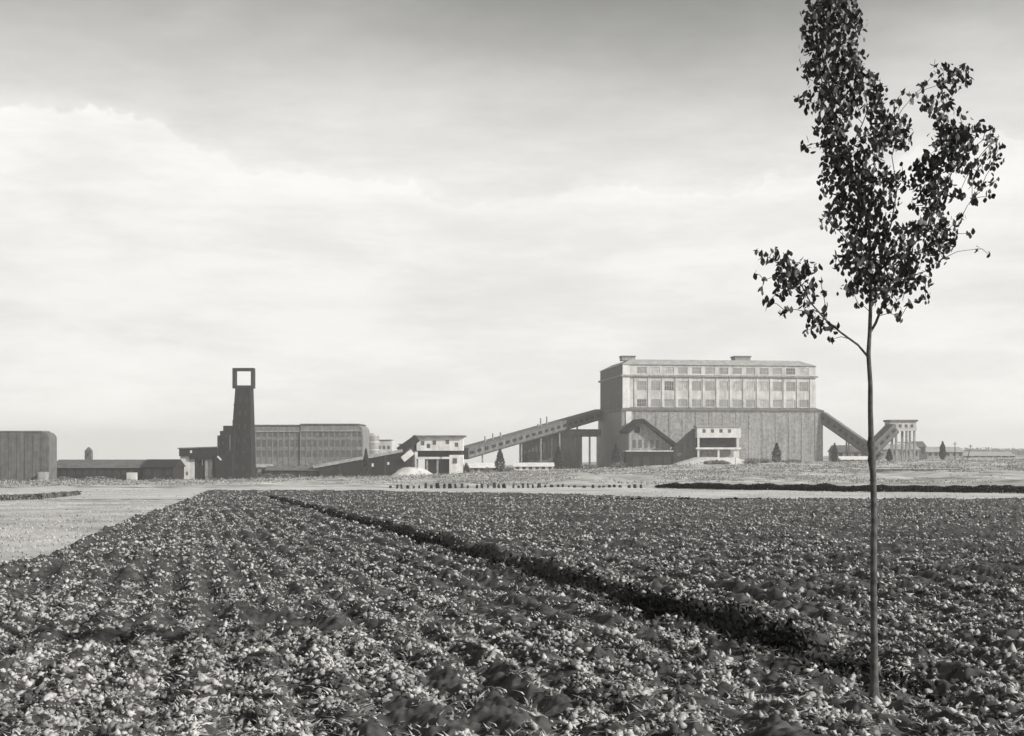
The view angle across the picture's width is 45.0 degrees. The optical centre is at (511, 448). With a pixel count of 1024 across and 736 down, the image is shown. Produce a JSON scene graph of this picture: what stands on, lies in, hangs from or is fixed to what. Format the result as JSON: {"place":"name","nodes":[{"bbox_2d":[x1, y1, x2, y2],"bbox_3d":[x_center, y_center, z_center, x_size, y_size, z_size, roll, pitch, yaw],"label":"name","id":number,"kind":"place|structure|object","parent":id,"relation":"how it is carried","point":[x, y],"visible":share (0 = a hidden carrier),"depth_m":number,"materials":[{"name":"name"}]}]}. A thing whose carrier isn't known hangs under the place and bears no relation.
{"place":"outdoors","nodes":[
{"label":"outdoors","id":0,"kind":"place"},
{"bbox_2d":[0,499,184,564],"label":"stubble field","id":1,"kind":"structure","parent":0,"point":[8,510],"depth_m":55.52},
{"bbox_2d":[0,497,1023,735],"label":"ploughed field","id":2,"kind":"structure","parent":0,"point":[503,714],"depth_m":18.43,"materials":[{"name":"soil"}]},
{"bbox_2d":[0,489,1023,735],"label":"leafy crop plants","id":3,"kind":"object","parent":2,"relation":"on","point":[114,725],"visible":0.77,"depth_m":14.81,"materials":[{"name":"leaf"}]},
{"bbox_2d":[268,495,942,701],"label":"furrow weeds","id":4,"kind":"object","parent":2,"relation":"on","point":[837,664],"visible":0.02,"depth_m":16.53,"materials":[{"name":"black plant"}]},
{"bbox_2d":[753,0,1005,700],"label":"young tree","id":5,"kind":"object","parent":2,"relation":"on","point":[961,136],"visible":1,"depth_m":11.32,"materials":[{"name":"black plant"}]},
{"bbox_2d":[0,456,1023,488],"bbox_3d":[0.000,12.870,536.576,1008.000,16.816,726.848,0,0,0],"label":"meadow","id":6,"kind":"structure","parent":0,"point":[1013,477],"depth_m":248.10,"materials":[{"name":"grey plant"}]},
{"bbox_2d":[0,431,56,481],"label":"round cornered block","id":7,"kind":"structure","parent":6,"relation":"on","point":[30,455],"depth_m":470.00,"materials":[{"name":"grey concrete"}]},
{"bbox_2d":[83,475,112,480],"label":"bush","id":8,"kind":"object","parent":6,"relation":"on","point":[97,477],"visible":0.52,"depth_m":418.47,"materials":[{"name":"grey plant"}]},
{"bbox_2d":[57,460,145,480],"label":"long low hall","id":9,"kind":"structure","parent":6,"relation":"on","point":[116,469],"depth_m":480.00,"materials":[{"name":"brick"}]},
{"bbox_2d":[85,447,92,459],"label":"turret","id":10,"kind":"object","parent":9,"relation":"on","point":[88,453],"visible":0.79,"depth_m":520.00,"materials":[{"name":"brick"}]},
{"bbox_2d":[255,424,369,476],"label":"storage hall","id":11,"kind":"structure","parent":6,"relation":"on","point":[298,445],"depth_m":560.04,"materials":[{"name":"grey concrete"}]},
{"bbox_2d":[362,448,368,475],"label":"conifer","id":12,"kind":"object","parent":6,"relation":"on","point":[365,468],"visible":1,"depth_m":524.47,"materials":[{"name":"plant"}]},
{"bbox_2d":[391,467,431,475],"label":"spoil mound","id":13,"kind":"object","parent":6,"relation":"on","point":[408,471],"visible":0.75,"depth_m":524.03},
{"bbox_2d":[412,435,466,474],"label":"transfer house","id":14,"kind":"structure","parent":6,"relation":"on","point":[432,450],"depth_m":545.40,"materials":[{"name":"paint"}]},
{"bbox_2d":[494,449,504,471],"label":"conifer","id":15,"kind":"object","parent":6,"relation":"on","point":[500,457],"visible":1,"depth_m":544.09,"materials":[{"name":"plant"}]},
{"bbox_2d":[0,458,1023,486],"bbox_3d":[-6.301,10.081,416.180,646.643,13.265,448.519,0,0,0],"label":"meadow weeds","id":16,"kind":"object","parent":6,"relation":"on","point":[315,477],"visible":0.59,"depth_m":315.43,"materials":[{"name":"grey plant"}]},
{"bbox_2d":[553,446,563,469],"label":"conifer","id":17,"kind":"object","parent":6,"relation":"on","point":[558,455],"visible":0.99,"depth_m":559.31,"materials":[{"name":"plant"}]},
{"bbox_2d":[580,464,597,468],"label":"bush","id":18,"kind":"object","parent":6,"relation":"on","point":[594,466],"visible":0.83,"depth_m":538.95,"materials":[{"name":"grey plant"}]},
{"bbox_2d":[611,443,619,462],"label":"conifer","id":19,"kind":"object","parent":6,"relation":"on","point":[616,456],"visible":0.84,"depth_m":574.34,"materials":[{"name":"grey plant"}]},
{"bbox_2d":[610,462,626,467],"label":"bush","id":20,"kind":"object","parent":6,"relation":"on","point":[617,464],"visible":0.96,"depth_m":539.00,"materials":[{"name":"grey plant"}]},
{"bbox_2d":[671,457,749,464],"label":"spoil mound","id":21,"kind":"object","parent":6,"relation":"on","point":[695,460],"visible":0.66,"depth_m":576.36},
{"bbox_2d":[700,460,730,464],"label":"bush","id":22,"kind":"object","parent":6,"relation":"on","point":[722,462],"visible":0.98,"depth_m":557.66,"materials":[{"name":"grey plant"}]},
{"bbox_2d":[744,458,760,463],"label":"bush","id":23,"kind":"object","parent":6,"relation":"on","point":[751,461],"visible":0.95,"depth_m":574.25,"materials":[{"name":"grey plant"}]},
{"bbox_2d":[772,443,781,462],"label":"conifer","id":24,"kind":"object","parent":6,"relation":"on","point":[776,455],"visible":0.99,"depth_m":589.18,"materials":[{"name":"grey plant"}]},
{"bbox_2d":[781,459,800,462],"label":"bush","id":25,"kind":"object","parent":6,"relation":"on","point":[792,460],"visible":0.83,"depth_m":588.89,"materials":[{"name":"grey plant"}]},
{"bbox_2d":[831,443,837,461],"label":"conifer","id":26,"kind":"object","parent":6,"relation":"on","point":[834,454],"visible":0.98,"depth_m":599.35,"materials":[{"name":"grey plant"}]},
{"bbox_2d":[655,482,1023,493],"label":"clipped hedge","id":27,"kind":"object","parent":6,"relation":"on","point":[894,488],"visible":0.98,"depth_m":140.09,"materials":[{"name":"black plant"}]},
{"bbox_2d":[821,412,884,460],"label":"down conveyor","id":28,"kind":"object","parent":6,"relation":"on","point":[844,432],"visible":0.77,"depth_m":646.05,"materials":[{"name":"metal"}]},
{"bbox_2d":[863,424,898,455],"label":"up conveyor","id":29,"kind":"object","parent":28,"relation":"attached to","point":[885,435],"visible":0.88,"depth_m":635.75,"materials":[{"name":"metal"}]},
{"bbox_2d":[885,448,892,460],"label":"conifer","id":30,"kind":"object","parent":6,"relation":"on","point":[889,457],"visible":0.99,"depth_m":599.26,"materials":[{"name":"grey plant"}]},
{"bbox_2d":[876,468,960,472],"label":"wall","id":31,"kind":"structure","parent":6,"relation":"on","point":[892,469],"depth_m":300.00,"materials":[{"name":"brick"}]},
{"bbox_2d":[938,441,946,459],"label":"conifer","id":32,"kind":"object","parent":6,"relation":"on","point":[942,452],"visible":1,"depth_m":639.25,"materials":[{"name":"grey plant"}]},
{"bbox_2d":[0,486,1023,498],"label":"field strip","id":33,"kind":"object","parent":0,"point":[151,493],"visible":0.77,"depth_m":132.18,"materials":[{"name":"grey soil"}]},
{"bbox_2d":[0,490,81,500],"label":"short hedge","id":34,"kind":"object","parent":33,"relation":"on","point":[38,496],"visible":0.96,"depth_m":97.19,"materials":[{"name":"grey plant"}]},
{"bbox_2d":[0,488,1023,561],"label":"stubble","id":35,"kind":"object","parent":33,"relation":"on","point":[35,546],"visible":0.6,"depth_m":58.98,"materials":[{"name":"grey plant"}]},
{"bbox_2d":[0,0,1023,468],"label":"sky","id":36,"kind":"structure","parent":0,"point":[408,218],"materials":[{"name":"white"}]},
{"bbox_2d":[193,489,982,499],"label":"ploughed field end","id":37,"kind":"structure","parent":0,"point":[334,495],"depth_m":114.18,"materials":[{"name":"soil"}]},
{"bbox_2d":[499,455,1023,499],"bbox_3d":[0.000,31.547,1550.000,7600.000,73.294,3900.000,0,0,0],"label":"ground","id":38,"kind":"structure","parent":0,"point":[587,463],"depth_m":1569.52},
{"bbox_2d":[141,459,185,480],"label":"brick workshop","id":39,"kind":"structure","parent":38,"relation":"on","point":[164,469],"depth_m":478.48,"materials":[{"name":"brick"}]},
{"bbox_2d":[153,471,159,478],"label":"door","id":40,"kind":"structure","parent":39,"relation":"in","point":[156,474],"depth_m":477.90,"materials":[{"name":"metal"}]},
{"bbox_2d":[178,446,217,479],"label":"bank house","id":41,"kind":"structure","parent":38,"relation":"on","point":[199,462],"depth_m":498.60,"materials":[{"name":"brick"}]},
{"bbox_2d":[215,426,235,479],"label":"stair annex","id":42,"kind":"object","parent":38,"relation":"on","point":[225,462],"visible":0.83,"depth_m":499.00,"materials":[{"name":"concrete"}]},
{"bbox_2d":[232,368,255,478],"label":"pit head tower","id":43,"kind":"structure","parent":38,"relation":"on","point":[243,421],"depth_m":501.13,"materials":[{"name":"brick"}]},
{"bbox_2d":[256,464,272,477],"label":"brick lean to","id":44,"kind":"object","parent":38,"relation":"on","point":[260,469],"visible":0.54,"depth_m":540.00,"materials":[{"name":"brick"}]},
{"bbox_2d":[265,466,320,477],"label":"dark store","id":45,"kind":"structure","parent":38,"relation":"on","point":[304,471],"depth_m":535.00,"materials":[{"name":"brick"}]},
{"bbox_2d":[313,435,418,476],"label":"dark incline","id":46,"kind":"object","parent":38,"relation":"on","point":[388,463],"visible":0.84,"depth_m":535.00,"materials":[{"name":"metal"}]},
{"bbox_2d":[370,433,378,454],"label":"round silo","id":47,"kind":"object","parent":38,"relation":"on","point":[374,443],"visible":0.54,"depth_m":606.90,"materials":[{"name":"concrete"}]},
{"bbox_2d":[379,440,393,452],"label":"building","id":48,"kind":"structure","parent":38,"relation":"on","point":[386,445],"depth_m":610.00,"materials":[{"name":"concrete"}]},
{"bbox_2d":[463,463,470,473],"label":"conifer","id":49,"kind":"object","parent":38,"relation":"on","point":[466,468],"visible":0.81,"depth_m":548.00,"materials":[{"name":"plant"}]},
{"bbox_2d":[467,463,497,472],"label":"white shed","id":50,"kind":"structure","parent":38,"relation":"on","point":[477,467],"depth_m":560.96,"materials":[{"name":"metal"}]},
{"bbox_2d":[463,409,603,467],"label":"conveyor gallery","id":51,"kind":"object","parent":38,"relation":"on","point":[492,444],"visible":0.76,"depth_m":623.56,"materials":[{"name":"metal"}]},
{"bbox_2d":[513,463,554,470],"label":"white shed","id":52,"kind":"structure","parent":38,"relation":"on","point":[534,466],"depth_m":575.00,"materials":[{"name":"metal"}]},
{"bbox_2d":[519,430,580,468],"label":"gallery store","id":53,"kind":"structure","parent":38,"relation":"on","point":[570,445],"depth_m":656.00,"materials":[{"name":"concrete"}]},
{"bbox_2d":[569,429,601,468],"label":"cross gallery","id":54,"kind":"object","parent":38,"relation":"on","point":[590,433],"visible":0.64,"depth_m":668.00,"materials":[{"name":"concrete"}]},
{"bbox_2d":[623,450,672,466],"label":"dark annex","id":55,"kind":"object","parent":38,"relation":"on","point":[636,458],"visible":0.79,"depth_m":598.00,"materials":[{"name":"brick"}]},
{"bbox_2d":[633,457,638,466],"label":"door","id":56,"kind":"structure","parent":55,"relation":"in","point":[635,459],"depth_m":597.81,"materials":[{"name":"metal"}]},
{"bbox_2d":[643,457,649,465],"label":"door","id":57,"kind":"structure","parent":55,"relation":"in","point":[646,460],"depth_m":597.81,"materials":[{"name":"metal"}]},
{"bbox_2d":[619,419,676,449],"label":"gabled shed","id":58,"kind":"structure","parent":55,"relation":"on","point":[640,434],"depth_m":610.50,"materials":[{"name":"concrete"}]},
{"bbox_2d":[655,457,661,464],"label":"door","id":59,"kind":"structure","parent":55,"relation":"in","point":[658,460],"depth_m":597.81,"materials":[{"name":"metal"}]},
{"bbox_2d":[664,457,670,464],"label":"door","id":60,"kind":"structure","parent":55,"relation":"in","point":[667,460],"depth_m":597.81,"materials":[{"name":"metal"}]},
{"bbox_2d":[671,428,695,463],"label":"inclined feeder","id":61,"kind":"object","parent":38,"relation":"on","point":[683,449],"visible":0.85,"depth_m":606.00,"materials":[{"name":"brick"}]},
{"bbox_2d":[598,356,823,466],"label":"processing plant","id":62,"kind":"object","parent":38,"relation":"on","point":[767,406],"visible":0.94,"depth_m":647.85,"materials":[{"name":"concrete"}]},
{"bbox_2d":[637,399,645,406],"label":"window","id":63,"kind":"structure","parent":62,"relation":"in","point":[640,402],"depth_m":641.35,"materials":[{"name":"grey glass"}]},
{"bbox_2d":[637,381,645,390],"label":"window","id":64,"kind":"structure","parent":62,"relation":"in","point":[641,385],"depth_m":641.35,"materials":[{"name":"grey glass"}]},
{"bbox_2d":[637,367,645,373],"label":"window","id":65,"kind":"structure","parent":62,"relation":"in","point":[640,370],"depth_m":641.35,"materials":[{"name":"grey glass"}]},
{"bbox_2d":[651,399,659,406],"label":"window","id":66,"kind":"structure","parent":62,"relation":"in","point":[654,402],"depth_m":642.37,"materials":[{"name":"grey glass"}]},
{"bbox_2d":[651,381,659,390],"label":"window","id":67,"kind":"structure","parent":62,"relation":"in","point":[655,385],"depth_m":642.45,"materials":[{"name":"grey glass"}]},
{"bbox_2d":[651,367,659,373],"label":"window","id":68,"kind":"structure","parent":62,"relation":"in","point":[654,370],"depth_m":642.29,"materials":[{"name":"grey glass"}]},
{"bbox_2d":[664,399,673,406],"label":"window","id":69,"kind":"structure","parent":62,"relation":"in","point":[667,402],"depth_m":643.24,"materials":[{"name":"grey glass"}]},
{"bbox_2d":[664,381,673,390],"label":"window","id":70,"kind":"structure","parent":62,"relation":"in","point":[668,385],"depth_m":643.24,"materials":[{"name":"grey glass"}]},
{"bbox_2d":[664,367,673,373],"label":"window","id":71,"kind":"structure","parent":62,"relation":"in","point":[667,370],"depth_m":643.24,"materials":[{"name":"grey glass"}]},
{"bbox_2d":[678,399,686,406],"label":"window","id":72,"kind":"structure","parent":62,"relation":"in","point":[681,402],"depth_m":644.18,"materials":[{"name":"grey glass"}]},
{"bbox_2d":[678,381,686,390],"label":"window","id":73,"kind":"structure","parent":62,"relation":"in","point":[682,385],"depth_m":644.18,"materials":[{"name":"grey glass"}]},
{"bbox_2d":[678,367,686,373],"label":"window","id":74,"kind":"structure","parent":62,"relation":"in","point":[681,370],"depth_m":644.18,"materials":[{"name":"grey glass"}]},
{"bbox_2d":[692,399,700,406],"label":"window","id":75,"kind":"structure","parent":62,"relation":"in","point":[695,402],"depth_m":645.12,"materials":[{"name":"grey glass"}]},
{"bbox_2d":[692,381,700,390],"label":"window","id":76,"kind":"structure","parent":62,"relation":"in","point":[696,385],"depth_m":645.12,"materials":[{"name":"grey glass"}]},
{"bbox_2d":[692,367,700,373],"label":"window","id":77,"kind":"structure","parent":62,"relation":"in","point":[695,370],"depth_m":645.12,"materials":[{"name":"grey glass"}]},
{"bbox_2d":[705,399,714,406],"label":"window","id":78,"kind":"structure","parent":62,"relation":"in","point":[708,402],"depth_m":646.07,"materials":[{"name":"grey glass"}]},
{"bbox_2d":[705,381,714,390],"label":"window","id":79,"kind":"structure","parent":62,"relation":"in","point":[709,385],"depth_m":646.07,"materials":[{"name":"grey glass"}]},
{"bbox_2d":[705,367,714,373],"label":"window","id":80,"kind":"structure","parent":62,"relation":"in","point":[708,370],"depth_m":646.07,"materials":[{"name":"grey glass"}]},
{"bbox_2d":[719,399,727,406],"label":"window","id":81,"kind":"structure","parent":62,"relation":"in","point":[722,402],"depth_m":647.02,"materials":[{"name":"grey glass"}]},
{"bbox_2d":[719,381,727,390],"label":"window","id":82,"kind":"structure","parent":62,"relation":"in","point":[723,385],"depth_m":647.02,"materials":[{"name":"grey glass"}]},
{"bbox_2d":[719,368,727,373],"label":"window","id":83,"kind":"structure","parent":62,"relation":"in","point":[721,370],"depth_m":647.02,"materials":[{"name":"grey glass"}]},
{"bbox_2d":[732,399,741,406],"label":"window","id":84,"kind":"structure","parent":62,"relation":"in","point":[735,403],"depth_m":647.81,"materials":[{"name":"grey glass"}]},
{"bbox_2d":[732,381,741,390],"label":"window","id":85,"kind":"structure","parent":62,"relation":"in","point":[736,386],"depth_m":647.81,"materials":[{"name":"grey glass"}]},
{"bbox_2d":[732,368,741,373],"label":"window","id":86,"kind":"structure","parent":62,"relation":"in","point":[734,370],"depth_m":647.89,"materials":[{"name":"grey glass"}]},
{"bbox_2d":[746,400,754,406],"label":"window","id":87,"kind":"structure","parent":62,"relation":"in","point":[749,403],"depth_m":648.76,"materials":[{"name":"grey glass"}]},
{"bbox_2d":[746,382,754,390],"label":"window","id":88,"kind":"structure","parent":62,"relation":"in","point":[750,386],"depth_m":648.76,"materials":[{"name":"grey glass"}]},
{"bbox_2d":[746,368,754,374],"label":"window","id":89,"kind":"structure","parent":62,"relation":"in","point":[749,371],"depth_m":648.76,"materials":[{"name":"grey glass"}]},
{"bbox_2d":[759,400,767,406],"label":"window","id":90,"kind":"structure","parent":62,"relation":"in","point":[762,403],"depth_m":649.71,"materials":[{"name":"grey glass"}]},
{"bbox_2d":[759,382,767,390],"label":"window","id":91,"kind":"structure","parent":62,"relation":"in","point":[763,386],"depth_m":649.71,"materials":[{"name":"grey glass"}]},
{"bbox_2d":[759,368,767,374],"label":"window","id":92,"kind":"structure","parent":62,"relation":"in","point":[762,371],"depth_m":649.71,"materials":[{"name":"grey glass"}]},
{"bbox_2d":[772,400,781,406],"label":"window","id":93,"kind":"structure","parent":62,"relation":"in","point":[775,403],"depth_m":650.66,"materials":[{"name":"grey glass"}]},
{"bbox_2d":[772,382,781,390],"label":"window","id":94,"kind":"structure","parent":62,"relation":"in","point":[776,386],"depth_m":650.66,"materials":[{"name":"grey glass"}]},
{"bbox_2d":[772,368,781,374],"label":"window","id":95,"kind":"structure","parent":62,"relation":"in","point":[775,371],"depth_m":650.66,"materials":[{"name":"grey glass"}]},
{"bbox_2d":[786,400,794,406],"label":"window","id":96,"kind":"structure","parent":62,"relation":"in","point":[789,403],"depth_m":651.45,"materials":[{"name":"grey glass"}]},
{"bbox_2d":[786,382,794,390],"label":"window","id":97,"kind":"structure","parent":62,"relation":"in","point":[790,386],"depth_m":651.45,"materials":[{"name":"grey glass"}]},
{"bbox_2d":[786,368,794,374],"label":"window","id":98,"kind":"structure","parent":62,"relation":"in","point":[789,371],"depth_m":651.45,"materials":[{"name":"grey glass"}]},
{"bbox_2d":[799,400,807,407],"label":"window","id":99,"kind":"structure","parent":62,"relation":"in","point":[802,403],"depth_m":652.41,"materials":[{"name":"grey glass"}]},
{"bbox_2d":[799,382,807,391],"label":"window","id":100,"kind":"structure","parent":62,"relation":"in","point":[803,386],"depth_m":652.41,"materials":[{"name":"grey glass"}]},
{"bbox_2d":[799,368,807,374],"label":"window","id":101,"kind":"structure","parent":62,"relation":"in","point":[802,371],"depth_m":652.41,"materials":[{"name":"grey glass"}]},
{"bbox_2d":[693,426,741,457],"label":"bunker house","id":102,"kind":"structure","parent":38,"relation":"on","point":[716,441],"depth_m":600.20,"materials":[{"name":"white concrete"}]},
{"bbox_2d":[828,445,865,460],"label":"grey shed","id":103,"kind":"structure","parent":38,"relation":"on","point":[854,451],"depth_m":671.39,"materials":[{"name":"metal"}]},
{"bbox_2d":[837,456,867,461],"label":"long white shed","id":104,"kind":"structure","parent":38,"relation":"on","point":[852,458],"depth_m":601.02,"materials":[{"name":"concrete"}]},
{"bbox_2d":[880,444,919,459],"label":"building","id":105,"kind":"structure","parent":38,"relation":"on","point":[886,448],"depth_m":690.00,"materials":[{"name":"metal"}]},
{"bbox_2d":[883,420,917,460],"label":"loading house","id":106,"kind":"structure","parent":38,"relation":"on","point":[902,426],"depth_m":640.50,"materials":[{"name":"concrete"}]},
{"bbox_2d":[908,441,926,459],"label":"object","id":107,"kind":"structure","parent":38,"relation":"on","point":[921,445],"depth_m":700.00,"materials":[{"name":"brick"}]},
{"bbox_2d":[926,447,963,458],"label":"hall","id":108,"kind":"structure","parent":38,"relation":"on","point":[952,452],"depth_m":760.00,"materials":[{"name":"metal"}]},
{"bbox_2d":[963,452,1015,457],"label":"hall","id":109,"kind":"structure","parent":38,"relation":"on","point":[990,454],"depth_m":822.29,"materials":[{"name":"metal"}]},
{"bbox_2d":[961,447,1023,454],"bbox_3d":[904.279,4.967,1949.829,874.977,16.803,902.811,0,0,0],"label":"distant wood","id":110,"kind":"object","parent":38,"relation":"on","point":[1016,451],"visible":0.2,"depth_m":1552.61,"materials":[{"name":"grey plant"}]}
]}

